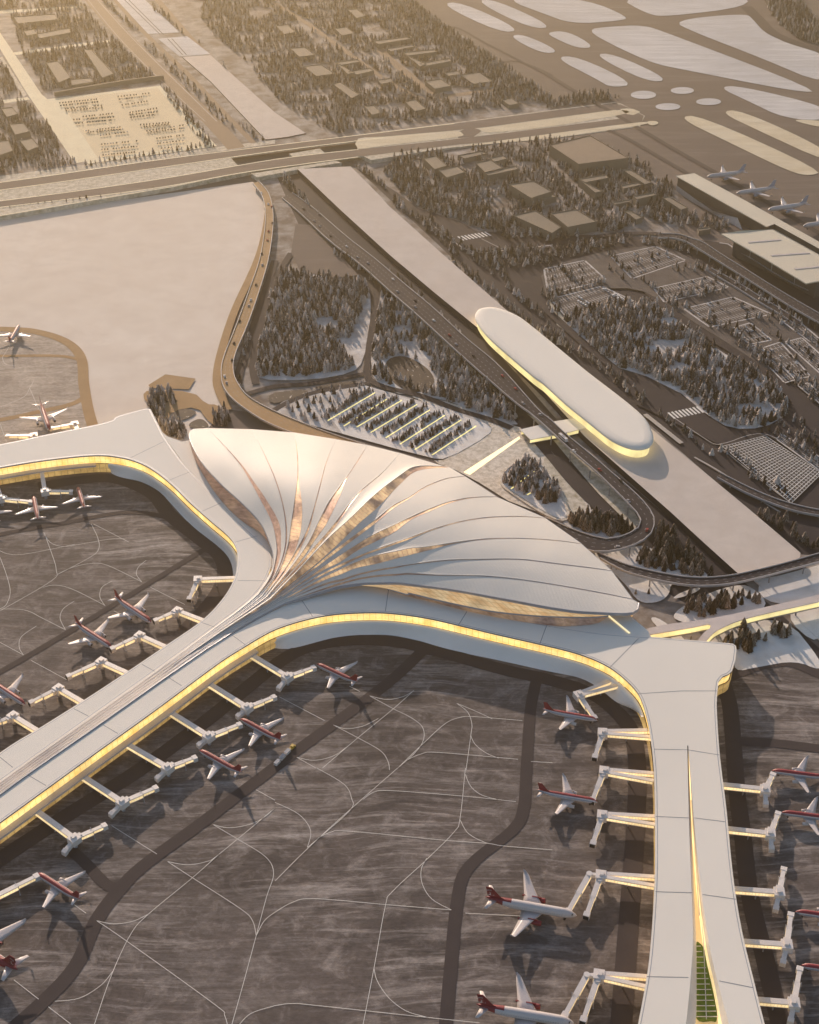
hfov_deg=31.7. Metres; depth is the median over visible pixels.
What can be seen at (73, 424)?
jet bridge
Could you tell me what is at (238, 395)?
flyover
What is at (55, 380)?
dusted apron
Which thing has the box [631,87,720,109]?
round snow island
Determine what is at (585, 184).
building
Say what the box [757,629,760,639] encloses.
conifer
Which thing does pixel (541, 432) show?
covered footbridge
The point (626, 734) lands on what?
jet bridge
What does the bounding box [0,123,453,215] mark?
taxiway edge line
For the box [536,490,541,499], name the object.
conifer
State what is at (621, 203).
building
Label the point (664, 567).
conifer
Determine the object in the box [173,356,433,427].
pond
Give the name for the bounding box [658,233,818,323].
road
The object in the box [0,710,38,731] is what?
jet bridge
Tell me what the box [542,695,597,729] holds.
airliner
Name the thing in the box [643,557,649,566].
conifer
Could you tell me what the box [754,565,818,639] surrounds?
snow covered platform
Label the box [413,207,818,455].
forecourt asphalt
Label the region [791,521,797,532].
conifer
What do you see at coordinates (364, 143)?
taxiway island
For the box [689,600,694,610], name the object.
conifer
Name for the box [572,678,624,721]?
jet bridge
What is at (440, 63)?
building
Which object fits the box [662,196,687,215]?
building
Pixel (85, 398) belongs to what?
brown service road
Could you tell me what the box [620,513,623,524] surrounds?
conifer
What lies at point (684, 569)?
conifer
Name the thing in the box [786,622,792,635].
conifer
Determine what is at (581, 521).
conifer
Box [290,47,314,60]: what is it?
building
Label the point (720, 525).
station deck
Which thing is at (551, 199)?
building
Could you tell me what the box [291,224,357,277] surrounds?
bare field
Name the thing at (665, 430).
kerb line
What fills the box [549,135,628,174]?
building
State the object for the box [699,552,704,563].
conifer
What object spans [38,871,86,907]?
airliner
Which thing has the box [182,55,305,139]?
station deck
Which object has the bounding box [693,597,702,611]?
conifer
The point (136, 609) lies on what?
airliner
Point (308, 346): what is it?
conifer wood
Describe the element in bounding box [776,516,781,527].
conifer
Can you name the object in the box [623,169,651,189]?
building
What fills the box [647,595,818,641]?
covered walkway
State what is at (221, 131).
old highway
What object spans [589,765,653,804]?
jet bridge
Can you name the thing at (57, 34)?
building
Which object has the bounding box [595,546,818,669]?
snow ground
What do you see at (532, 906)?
wide airliner
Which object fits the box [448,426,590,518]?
plaza pavement
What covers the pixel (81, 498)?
airliner
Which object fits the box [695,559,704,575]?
conifer
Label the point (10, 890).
jet bridge
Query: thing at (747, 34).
snow island
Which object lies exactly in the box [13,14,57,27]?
building
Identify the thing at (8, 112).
building
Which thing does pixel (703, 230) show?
building
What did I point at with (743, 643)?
conifer
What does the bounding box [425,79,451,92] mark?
building
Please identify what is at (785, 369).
snow kerb
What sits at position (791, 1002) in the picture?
jet bridge
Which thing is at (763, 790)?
jet bridge
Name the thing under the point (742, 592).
conifer
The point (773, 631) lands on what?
conifer
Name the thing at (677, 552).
conifer
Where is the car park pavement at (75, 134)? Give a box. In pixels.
[46,86,215,163]
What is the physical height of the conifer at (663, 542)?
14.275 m
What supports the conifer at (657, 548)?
on the snow ground at (795, 647)
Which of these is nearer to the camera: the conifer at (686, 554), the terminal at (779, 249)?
the conifer at (686, 554)
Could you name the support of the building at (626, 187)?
on the urban ground at (246, 74)
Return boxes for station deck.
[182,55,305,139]
[298,166,799,573]
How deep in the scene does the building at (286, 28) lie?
2526.64 m
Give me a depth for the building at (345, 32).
2516.30 m
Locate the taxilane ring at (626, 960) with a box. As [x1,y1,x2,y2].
[0,474,787,1023]
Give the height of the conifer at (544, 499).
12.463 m
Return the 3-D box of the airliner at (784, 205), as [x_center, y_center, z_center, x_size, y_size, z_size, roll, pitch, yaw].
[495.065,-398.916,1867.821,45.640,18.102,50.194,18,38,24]
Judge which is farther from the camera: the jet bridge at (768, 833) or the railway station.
the railway station
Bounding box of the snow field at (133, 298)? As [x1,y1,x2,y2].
[0,182,264,441]
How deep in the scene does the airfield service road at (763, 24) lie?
2196.40 m
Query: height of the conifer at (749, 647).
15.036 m
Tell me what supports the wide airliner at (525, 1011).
on the apron at (312, 947)
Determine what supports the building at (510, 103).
on the urban ground at (246, 74)
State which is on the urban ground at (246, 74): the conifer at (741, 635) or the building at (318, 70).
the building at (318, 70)
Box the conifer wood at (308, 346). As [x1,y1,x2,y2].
[0,0,818,496]
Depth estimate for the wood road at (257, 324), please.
1504.06 m
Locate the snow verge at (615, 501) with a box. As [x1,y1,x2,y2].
[529,300,639,529]
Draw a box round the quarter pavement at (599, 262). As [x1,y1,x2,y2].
[541,246,818,388]
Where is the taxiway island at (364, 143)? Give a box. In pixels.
[355,108,649,148]
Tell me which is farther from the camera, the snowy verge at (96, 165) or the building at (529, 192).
the snowy verge at (96, 165)
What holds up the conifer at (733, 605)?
on the snow ground at (795, 647)
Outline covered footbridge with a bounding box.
[520,418,585,442]
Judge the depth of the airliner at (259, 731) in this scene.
1059.84 m
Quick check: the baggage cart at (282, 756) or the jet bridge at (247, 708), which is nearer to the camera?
the baggage cart at (282, 756)
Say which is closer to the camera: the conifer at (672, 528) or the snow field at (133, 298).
the conifer at (672, 528)
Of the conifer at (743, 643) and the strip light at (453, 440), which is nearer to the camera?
the conifer at (743, 643)
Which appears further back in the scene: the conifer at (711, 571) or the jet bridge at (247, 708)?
the conifer at (711, 571)
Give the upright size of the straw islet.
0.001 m
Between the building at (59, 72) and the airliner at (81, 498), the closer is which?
the airliner at (81, 498)
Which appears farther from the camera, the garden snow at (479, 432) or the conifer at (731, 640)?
the garden snow at (479, 432)
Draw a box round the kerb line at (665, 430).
[435,227,788,511]
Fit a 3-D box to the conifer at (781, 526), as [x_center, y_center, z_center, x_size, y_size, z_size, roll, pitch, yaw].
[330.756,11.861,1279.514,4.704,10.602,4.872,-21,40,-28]
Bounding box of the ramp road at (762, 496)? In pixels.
[717,472,818,516]
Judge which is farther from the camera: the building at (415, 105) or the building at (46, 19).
the building at (46, 19)
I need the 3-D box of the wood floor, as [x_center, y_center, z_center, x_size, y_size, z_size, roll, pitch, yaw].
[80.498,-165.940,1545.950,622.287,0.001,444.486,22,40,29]
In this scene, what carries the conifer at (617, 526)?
on the wood floor
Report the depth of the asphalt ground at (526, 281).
1601.70 m
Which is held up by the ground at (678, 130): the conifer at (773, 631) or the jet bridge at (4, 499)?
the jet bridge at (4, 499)
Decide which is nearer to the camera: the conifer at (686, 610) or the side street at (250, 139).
the conifer at (686, 610)
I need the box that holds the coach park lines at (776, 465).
[722,435,818,500]
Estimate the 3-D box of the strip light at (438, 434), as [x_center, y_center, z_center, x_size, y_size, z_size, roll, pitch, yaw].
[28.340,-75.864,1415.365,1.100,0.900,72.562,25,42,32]
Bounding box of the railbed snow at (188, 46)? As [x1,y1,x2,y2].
[117,0,209,55]
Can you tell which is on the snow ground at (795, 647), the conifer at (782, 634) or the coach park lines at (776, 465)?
the conifer at (782, 634)
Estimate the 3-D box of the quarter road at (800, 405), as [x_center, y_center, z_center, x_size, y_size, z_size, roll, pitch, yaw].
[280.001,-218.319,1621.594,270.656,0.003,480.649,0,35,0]
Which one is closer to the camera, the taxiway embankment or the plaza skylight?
the plaza skylight
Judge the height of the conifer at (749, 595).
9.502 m
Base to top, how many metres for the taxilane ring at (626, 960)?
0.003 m
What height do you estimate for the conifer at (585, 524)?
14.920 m
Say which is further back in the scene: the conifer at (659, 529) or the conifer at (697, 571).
the conifer at (659, 529)
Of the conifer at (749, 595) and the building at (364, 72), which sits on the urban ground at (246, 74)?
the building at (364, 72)
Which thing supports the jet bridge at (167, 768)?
on the ground at (678, 130)
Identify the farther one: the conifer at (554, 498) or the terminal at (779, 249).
the terminal at (779, 249)
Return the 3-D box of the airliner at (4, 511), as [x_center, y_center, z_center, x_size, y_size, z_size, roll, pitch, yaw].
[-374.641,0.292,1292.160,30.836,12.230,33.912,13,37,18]
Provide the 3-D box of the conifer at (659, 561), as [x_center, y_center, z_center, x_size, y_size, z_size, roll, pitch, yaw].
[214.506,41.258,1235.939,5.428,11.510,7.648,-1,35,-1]
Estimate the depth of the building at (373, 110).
2180.21 m
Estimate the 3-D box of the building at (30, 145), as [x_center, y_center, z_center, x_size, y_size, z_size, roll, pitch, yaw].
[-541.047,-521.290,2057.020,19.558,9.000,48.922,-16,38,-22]
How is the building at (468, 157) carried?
on the urban ground at (246, 74)
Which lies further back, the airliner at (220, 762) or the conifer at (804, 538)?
the conifer at (804, 538)
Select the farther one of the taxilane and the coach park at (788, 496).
the coach park at (788, 496)
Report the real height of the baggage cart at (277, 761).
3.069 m
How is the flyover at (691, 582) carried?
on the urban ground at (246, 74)
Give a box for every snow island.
[447,0,818,119]
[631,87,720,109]
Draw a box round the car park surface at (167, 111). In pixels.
[59,88,203,157]
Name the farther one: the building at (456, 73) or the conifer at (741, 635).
the building at (456, 73)
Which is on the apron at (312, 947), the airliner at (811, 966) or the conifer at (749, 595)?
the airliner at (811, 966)
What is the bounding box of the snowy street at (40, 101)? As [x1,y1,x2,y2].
[0,6,113,162]
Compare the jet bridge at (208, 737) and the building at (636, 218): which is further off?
the building at (636, 218)
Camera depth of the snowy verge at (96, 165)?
2028.70 m
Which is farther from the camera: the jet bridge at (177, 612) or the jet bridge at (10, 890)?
the jet bridge at (177, 612)
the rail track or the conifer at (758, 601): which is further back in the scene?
the rail track
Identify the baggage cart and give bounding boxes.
[274,758,280,765]
[279,753,285,760]
[284,748,290,754]
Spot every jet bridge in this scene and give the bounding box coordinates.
[0,489,32,507]
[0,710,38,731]
[0,872,40,899]
[5,432,37,439]
[28,683,82,706]
[35,810,108,856]
[40,472,73,498]
[49,420,79,431]
[65,656,127,680]
[82,776,159,818]
[109,630,165,652]
[126,743,198,782]
[152,606,203,624]
[169,711,242,748]
[186,575,234,602]
[207,683,277,720]
[250,654,316,691]
[561,968,646,1023]
[566,869,654,919]
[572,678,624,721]
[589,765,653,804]
[589,809,654,847]
[591,728,649,761]
[723,771,776,807]
[728,810,781,852]
[735,866,786,913]
[744,911,794,967]
[758,965,803,1023]
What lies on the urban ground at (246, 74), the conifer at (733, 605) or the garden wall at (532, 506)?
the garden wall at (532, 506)
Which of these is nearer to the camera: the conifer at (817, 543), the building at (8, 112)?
the conifer at (817, 543)
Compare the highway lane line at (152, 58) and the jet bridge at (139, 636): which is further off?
the highway lane line at (152, 58)
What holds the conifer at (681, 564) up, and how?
on the snow ground at (795, 647)
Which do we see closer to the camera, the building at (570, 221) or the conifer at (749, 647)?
the conifer at (749, 647)
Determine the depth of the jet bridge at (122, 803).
1004.16 m
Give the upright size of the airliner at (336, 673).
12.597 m
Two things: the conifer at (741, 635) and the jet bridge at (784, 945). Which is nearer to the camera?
the jet bridge at (784, 945)
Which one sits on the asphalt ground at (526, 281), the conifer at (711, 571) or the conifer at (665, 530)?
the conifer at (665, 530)
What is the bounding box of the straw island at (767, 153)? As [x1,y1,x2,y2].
[685,110,818,174]
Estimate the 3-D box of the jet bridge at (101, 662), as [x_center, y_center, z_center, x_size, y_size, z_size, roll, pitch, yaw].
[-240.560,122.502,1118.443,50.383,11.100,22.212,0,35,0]
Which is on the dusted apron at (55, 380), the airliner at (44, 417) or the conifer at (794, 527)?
the airliner at (44, 417)
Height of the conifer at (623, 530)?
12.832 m
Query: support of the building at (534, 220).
on the urban ground at (246, 74)
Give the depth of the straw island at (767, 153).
2093.42 m
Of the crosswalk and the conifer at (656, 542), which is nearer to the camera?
the conifer at (656, 542)
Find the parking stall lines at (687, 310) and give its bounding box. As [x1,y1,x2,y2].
[545,248,818,466]
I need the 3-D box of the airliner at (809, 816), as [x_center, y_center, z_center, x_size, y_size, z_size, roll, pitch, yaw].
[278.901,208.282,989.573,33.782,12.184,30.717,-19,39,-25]
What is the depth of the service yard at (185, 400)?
1473.25 m
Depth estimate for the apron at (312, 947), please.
983.68 m
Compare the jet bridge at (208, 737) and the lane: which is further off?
the lane
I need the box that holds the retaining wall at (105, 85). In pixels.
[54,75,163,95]
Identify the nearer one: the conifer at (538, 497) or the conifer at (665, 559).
the conifer at (665, 559)
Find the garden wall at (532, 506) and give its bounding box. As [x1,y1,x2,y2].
[499,459,568,521]
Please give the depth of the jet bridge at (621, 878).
939.38 m
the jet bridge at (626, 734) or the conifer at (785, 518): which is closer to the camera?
the jet bridge at (626, 734)
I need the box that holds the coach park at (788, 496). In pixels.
[723,436,818,502]
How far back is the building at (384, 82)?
2298.72 m
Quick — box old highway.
[85,0,244,148]
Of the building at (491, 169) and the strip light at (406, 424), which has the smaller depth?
the strip light at (406, 424)
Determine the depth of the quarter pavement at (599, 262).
1675.29 m
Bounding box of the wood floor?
[257,272,787,537]
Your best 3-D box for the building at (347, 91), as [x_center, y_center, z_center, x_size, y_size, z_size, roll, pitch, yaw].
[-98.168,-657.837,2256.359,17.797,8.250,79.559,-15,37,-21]
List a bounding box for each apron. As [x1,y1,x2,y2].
[0,331,86,443]
[0,463,818,1023]
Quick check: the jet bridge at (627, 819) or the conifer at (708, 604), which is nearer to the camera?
the jet bridge at (627, 819)
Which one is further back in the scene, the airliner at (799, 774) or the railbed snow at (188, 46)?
the railbed snow at (188, 46)
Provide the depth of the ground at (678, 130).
2228.61 m
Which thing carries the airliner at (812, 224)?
on the ground at (678, 130)
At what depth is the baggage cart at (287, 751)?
1048.41 m
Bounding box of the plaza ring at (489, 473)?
[413,396,583,513]
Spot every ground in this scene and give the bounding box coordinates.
[0,0,818,667]
[130,0,818,516]
[278,169,818,658]
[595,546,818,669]
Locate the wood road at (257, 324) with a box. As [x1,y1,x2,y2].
[235,253,676,570]
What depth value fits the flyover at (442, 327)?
1505.33 m
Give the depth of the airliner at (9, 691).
1093.75 m
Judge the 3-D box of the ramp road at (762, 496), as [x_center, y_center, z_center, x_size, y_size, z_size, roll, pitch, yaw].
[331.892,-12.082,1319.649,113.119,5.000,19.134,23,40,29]
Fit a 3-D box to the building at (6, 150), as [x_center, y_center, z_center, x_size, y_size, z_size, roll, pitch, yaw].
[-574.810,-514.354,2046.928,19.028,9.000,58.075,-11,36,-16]
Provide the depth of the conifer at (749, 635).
1145.47 m
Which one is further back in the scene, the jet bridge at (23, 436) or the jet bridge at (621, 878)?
the jet bridge at (23, 436)
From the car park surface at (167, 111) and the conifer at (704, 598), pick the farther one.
the car park surface at (167, 111)
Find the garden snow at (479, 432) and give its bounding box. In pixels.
[330,396,566,518]
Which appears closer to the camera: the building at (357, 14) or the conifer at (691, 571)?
the conifer at (691, 571)
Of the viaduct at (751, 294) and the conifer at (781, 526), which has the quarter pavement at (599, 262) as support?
the viaduct at (751, 294)
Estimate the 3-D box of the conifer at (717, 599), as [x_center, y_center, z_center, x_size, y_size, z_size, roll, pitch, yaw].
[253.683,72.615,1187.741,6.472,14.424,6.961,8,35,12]
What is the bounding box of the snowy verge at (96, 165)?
[0,57,274,180]
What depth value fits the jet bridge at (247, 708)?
1084.31 m
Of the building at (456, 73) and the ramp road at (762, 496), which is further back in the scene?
the building at (456, 73)
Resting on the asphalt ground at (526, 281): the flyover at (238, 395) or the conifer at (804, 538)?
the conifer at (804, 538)
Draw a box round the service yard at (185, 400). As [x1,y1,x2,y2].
[143,374,220,423]
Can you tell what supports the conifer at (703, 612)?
on the snow ground at (795, 647)
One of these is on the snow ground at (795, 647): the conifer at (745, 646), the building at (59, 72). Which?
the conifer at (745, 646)
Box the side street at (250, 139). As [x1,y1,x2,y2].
[113,0,492,142]
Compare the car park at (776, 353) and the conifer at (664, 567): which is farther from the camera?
the car park at (776, 353)
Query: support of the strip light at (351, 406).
on the garden snow at (479, 432)
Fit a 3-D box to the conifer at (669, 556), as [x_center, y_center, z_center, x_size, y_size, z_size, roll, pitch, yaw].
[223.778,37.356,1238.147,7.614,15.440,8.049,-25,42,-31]
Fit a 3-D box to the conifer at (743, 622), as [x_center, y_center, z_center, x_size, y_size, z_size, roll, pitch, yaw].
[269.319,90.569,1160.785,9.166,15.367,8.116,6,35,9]
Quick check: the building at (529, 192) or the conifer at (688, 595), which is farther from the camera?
the building at (529, 192)
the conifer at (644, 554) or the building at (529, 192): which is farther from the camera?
the building at (529, 192)
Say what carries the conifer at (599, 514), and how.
on the wood floor
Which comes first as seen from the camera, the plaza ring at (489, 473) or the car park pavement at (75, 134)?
the plaza ring at (489, 473)
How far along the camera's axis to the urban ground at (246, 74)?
2209.45 m
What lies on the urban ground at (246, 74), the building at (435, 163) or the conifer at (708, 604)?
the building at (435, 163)
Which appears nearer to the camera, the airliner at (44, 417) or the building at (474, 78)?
the airliner at (44, 417)
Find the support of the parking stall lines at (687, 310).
on the car park at (776, 353)
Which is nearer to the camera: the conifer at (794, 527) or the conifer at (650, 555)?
the conifer at (650, 555)
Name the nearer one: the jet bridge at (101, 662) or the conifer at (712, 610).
the jet bridge at (101, 662)
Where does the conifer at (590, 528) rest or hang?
on the wood floor
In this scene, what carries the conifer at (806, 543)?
on the asphalt ground at (526, 281)
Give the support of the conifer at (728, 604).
on the snow ground at (795, 647)
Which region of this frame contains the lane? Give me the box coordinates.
[213,203,272,409]
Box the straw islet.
[648,121,657,124]
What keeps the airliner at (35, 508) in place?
on the apron at (312, 947)
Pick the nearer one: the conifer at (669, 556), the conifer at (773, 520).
the conifer at (669, 556)
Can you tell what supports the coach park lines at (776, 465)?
on the coach park at (788, 496)
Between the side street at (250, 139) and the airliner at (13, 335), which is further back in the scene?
the side street at (250, 139)
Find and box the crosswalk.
[458,232,703,418]
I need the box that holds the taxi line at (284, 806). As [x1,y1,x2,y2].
[0,342,551,1023]
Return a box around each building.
[0,140,12,160]
[1,107,18,120]
[10,123,30,139]
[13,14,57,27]
[19,138,38,155]
[23,28,70,41]
[46,61,93,87]
[84,48,113,81]
[276,24,294,36]
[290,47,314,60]
[303,64,334,79]
[333,82,358,101]
[334,27,354,38]
[335,59,373,77]
[347,9,365,21]
[364,105,381,118]
[373,37,411,48]
[377,78,392,86]
[387,44,414,54]
[403,49,451,70]
[405,99,425,115]
[423,155,464,183]
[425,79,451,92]
[444,70,460,78]
[458,151,487,162]
[460,72,491,86]
[475,155,518,181]
[502,97,518,108]
[509,181,551,207]
[513,210,560,240]
[542,194,556,205]
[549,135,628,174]
[550,209,596,235]
[578,174,608,199]
[613,199,631,207]
[621,182,641,193]
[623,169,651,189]
[624,210,642,224]
[632,192,656,206]
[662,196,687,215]
[697,227,710,234]
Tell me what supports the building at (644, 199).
on the urban ground at (246, 74)
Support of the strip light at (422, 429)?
on the garden snow at (479, 432)
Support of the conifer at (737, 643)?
on the snow ground at (795, 647)
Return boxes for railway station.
[475,307,652,457]
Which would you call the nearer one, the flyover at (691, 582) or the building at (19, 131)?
the flyover at (691, 582)
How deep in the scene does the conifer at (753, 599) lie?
1193.75 m
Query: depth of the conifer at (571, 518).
1286.63 m
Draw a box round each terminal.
[0,408,764,1023]
[676,173,818,297]
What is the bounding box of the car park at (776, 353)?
[545,246,818,468]
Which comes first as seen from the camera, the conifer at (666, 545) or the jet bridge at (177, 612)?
the jet bridge at (177, 612)
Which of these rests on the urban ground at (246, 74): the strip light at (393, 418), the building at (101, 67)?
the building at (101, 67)
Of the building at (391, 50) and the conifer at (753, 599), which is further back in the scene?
the building at (391, 50)
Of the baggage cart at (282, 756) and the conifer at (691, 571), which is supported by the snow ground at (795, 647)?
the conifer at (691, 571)
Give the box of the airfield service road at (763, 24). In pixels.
[424,6,818,234]
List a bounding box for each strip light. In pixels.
[327,392,374,420]
[357,400,401,426]
[371,404,416,431]
[385,410,429,437]
[400,415,444,443]
[415,420,460,449]
[432,426,475,454]
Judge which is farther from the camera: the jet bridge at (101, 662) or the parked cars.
the parked cars
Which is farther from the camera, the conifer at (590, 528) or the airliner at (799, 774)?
the conifer at (590, 528)
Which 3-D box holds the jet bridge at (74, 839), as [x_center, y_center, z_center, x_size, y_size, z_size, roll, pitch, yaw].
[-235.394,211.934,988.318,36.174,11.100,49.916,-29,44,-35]
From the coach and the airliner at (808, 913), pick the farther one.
the coach
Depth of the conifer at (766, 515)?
1291.91 m
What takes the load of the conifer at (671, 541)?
on the asphalt ground at (526, 281)
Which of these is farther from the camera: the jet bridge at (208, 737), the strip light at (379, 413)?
the strip light at (379, 413)
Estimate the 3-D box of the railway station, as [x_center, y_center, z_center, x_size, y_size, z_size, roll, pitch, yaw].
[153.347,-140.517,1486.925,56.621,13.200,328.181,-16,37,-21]
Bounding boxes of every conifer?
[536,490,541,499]
[542,492,546,503]
[552,490,556,501]
[569,513,574,523]
[577,515,583,528]
[580,517,588,531]
[588,520,593,532]
[597,508,601,518]
[606,523,614,536]
[616,520,619,532]
[619,522,626,534]
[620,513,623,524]
[641,546,647,559]
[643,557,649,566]
[648,551,651,564]
[652,534,659,547]
[655,544,659,555]
[656,525,661,535]
[657,555,661,566]
[660,536,665,547]
[661,525,669,538]
[661,555,668,568]
[661,561,666,571]
[663,540,668,552]
[667,549,672,563]
[669,523,677,537]
[669,534,675,548]
[675,547,679,559]
[677,557,683,569]
[680,561,687,573]
[683,601,689,613]
[684,547,687,561]
[684,589,691,601]
[686,549,693,563]
[687,562,694,575]
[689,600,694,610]
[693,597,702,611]
[694,562,701,575]
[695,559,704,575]
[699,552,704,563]
[701,607,706,616]
[702,592,707,602]
[704,596,711,610]
[707,564,713,574]
[708,598,716,614]
[715,594,719,607]
[718,593,727,609]
[726,594,731,608]
[728,635,733,643]
[730,592,737,605]
[730,596,736,608]
[735,638,739,649]
[737,617,747,631]
[737,629,744,642]
[740,587,744,596]
[741,637,746,647]
[743,639,748,650]
[745,590,751,598]
[745,638,753,653]
[746,630,751,640]
[750,632,756,648]
[751,591,756,602]
[754,593,761,604]
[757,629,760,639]
[762,507,770,520]
[770,513,775,523]
[770,619,777,628]
[770,623,776,635]
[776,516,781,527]
[777,621,783,633]
[777,625,785,639]
[778,521,783,530]
[782,510,789,521]
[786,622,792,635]
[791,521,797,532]
[801,531,806,542]
[804,536,809,546]
[815,537,818,547]
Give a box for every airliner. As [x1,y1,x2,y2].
[0,325,30,341]
[0,510,11,520]
[0,672,24,705]
[0,918,29,980]
[15,496,57,519]
[19,396,67,431]
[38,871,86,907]
[62,487,101,508]
[67,615,110,648]
[106,589,150,623]
[199,748,247,779]
[240,717,286,746]
[316,661,361,688]
[475,972,573,1023]
[484,869,576,936]
[536,773,597,813]
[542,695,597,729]
[707,164,746,180]
[736,180,777,196]
[768,195,809,213]
[772,755,818,792]
[782,796,818,834]
[795,908,818,925]
[800,963,818,970]
[803,212,818,229]
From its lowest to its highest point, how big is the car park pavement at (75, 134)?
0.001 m
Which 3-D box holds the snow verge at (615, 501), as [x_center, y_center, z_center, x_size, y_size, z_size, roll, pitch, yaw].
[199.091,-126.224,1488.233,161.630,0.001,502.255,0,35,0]
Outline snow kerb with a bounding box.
[543,246,818,469]
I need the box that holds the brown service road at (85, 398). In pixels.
[0,327,97,425]
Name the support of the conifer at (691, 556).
on the asphalt ground at (526, 281)
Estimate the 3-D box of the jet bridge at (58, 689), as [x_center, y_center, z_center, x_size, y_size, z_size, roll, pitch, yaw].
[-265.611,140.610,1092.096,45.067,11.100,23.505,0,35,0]
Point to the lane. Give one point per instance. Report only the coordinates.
(217, 384)
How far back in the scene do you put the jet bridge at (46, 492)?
1320.56 m
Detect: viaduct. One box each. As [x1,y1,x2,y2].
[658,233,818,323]
[707,267,799,323]
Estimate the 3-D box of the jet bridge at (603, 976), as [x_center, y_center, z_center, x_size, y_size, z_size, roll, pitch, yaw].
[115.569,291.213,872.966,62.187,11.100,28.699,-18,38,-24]
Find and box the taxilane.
[0,510,818,1023]
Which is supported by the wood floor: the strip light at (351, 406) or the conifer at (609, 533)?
the conifer at (609, 533)
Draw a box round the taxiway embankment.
[0,102,644,220]
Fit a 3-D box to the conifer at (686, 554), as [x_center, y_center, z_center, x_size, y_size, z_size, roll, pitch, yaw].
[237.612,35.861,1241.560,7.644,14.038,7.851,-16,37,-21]
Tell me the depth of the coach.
1386.29 m
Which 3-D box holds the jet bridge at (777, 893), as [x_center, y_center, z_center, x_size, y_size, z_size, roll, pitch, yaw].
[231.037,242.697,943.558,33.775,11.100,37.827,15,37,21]
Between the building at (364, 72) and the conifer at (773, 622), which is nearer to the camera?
the conifer at (773, 622)
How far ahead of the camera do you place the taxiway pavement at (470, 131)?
2034.77 m
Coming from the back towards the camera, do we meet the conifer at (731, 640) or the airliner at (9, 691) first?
the conifer at (731, 640)
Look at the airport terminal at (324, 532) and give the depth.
1151.72 m
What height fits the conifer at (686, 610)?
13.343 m
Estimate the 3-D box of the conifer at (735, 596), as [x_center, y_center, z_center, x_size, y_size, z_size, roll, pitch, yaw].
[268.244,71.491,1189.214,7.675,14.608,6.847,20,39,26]
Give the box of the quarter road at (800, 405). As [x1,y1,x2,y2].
[538,232,818,428]
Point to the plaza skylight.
(474, 468)
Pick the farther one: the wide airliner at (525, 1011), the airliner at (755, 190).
the airliner at (755, 190)
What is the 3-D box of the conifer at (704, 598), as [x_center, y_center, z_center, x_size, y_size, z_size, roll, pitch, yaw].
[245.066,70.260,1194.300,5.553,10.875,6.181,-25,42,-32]
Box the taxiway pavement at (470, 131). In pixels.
[0,103,642,206]
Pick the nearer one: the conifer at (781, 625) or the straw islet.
the conifer at (781, 625)
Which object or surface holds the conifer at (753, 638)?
on the snow ground at (795, 647)
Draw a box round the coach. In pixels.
[558,433,567,441]
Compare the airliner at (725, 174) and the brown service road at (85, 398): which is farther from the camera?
the airliner at (725, 174)
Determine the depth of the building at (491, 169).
1974.58 m
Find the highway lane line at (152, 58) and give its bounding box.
[88,0,210,120]
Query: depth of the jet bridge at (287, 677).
1112.49 m
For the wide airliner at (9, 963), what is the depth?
885.34 m
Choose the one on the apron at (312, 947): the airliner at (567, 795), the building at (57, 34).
the airliner at (567, 795)
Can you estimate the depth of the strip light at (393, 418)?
1439.45 m
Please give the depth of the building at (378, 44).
2467.59 m
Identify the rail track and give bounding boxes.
[125,0,186,54]
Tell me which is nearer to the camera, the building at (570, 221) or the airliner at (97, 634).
the airliner at (97, 634)
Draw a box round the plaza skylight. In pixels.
[464,437,519,474]
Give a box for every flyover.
[221,180,364,443]
[282,192,656,555]
[597,552,818,592]
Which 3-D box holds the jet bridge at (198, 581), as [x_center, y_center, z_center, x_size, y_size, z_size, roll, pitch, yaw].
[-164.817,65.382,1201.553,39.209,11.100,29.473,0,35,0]

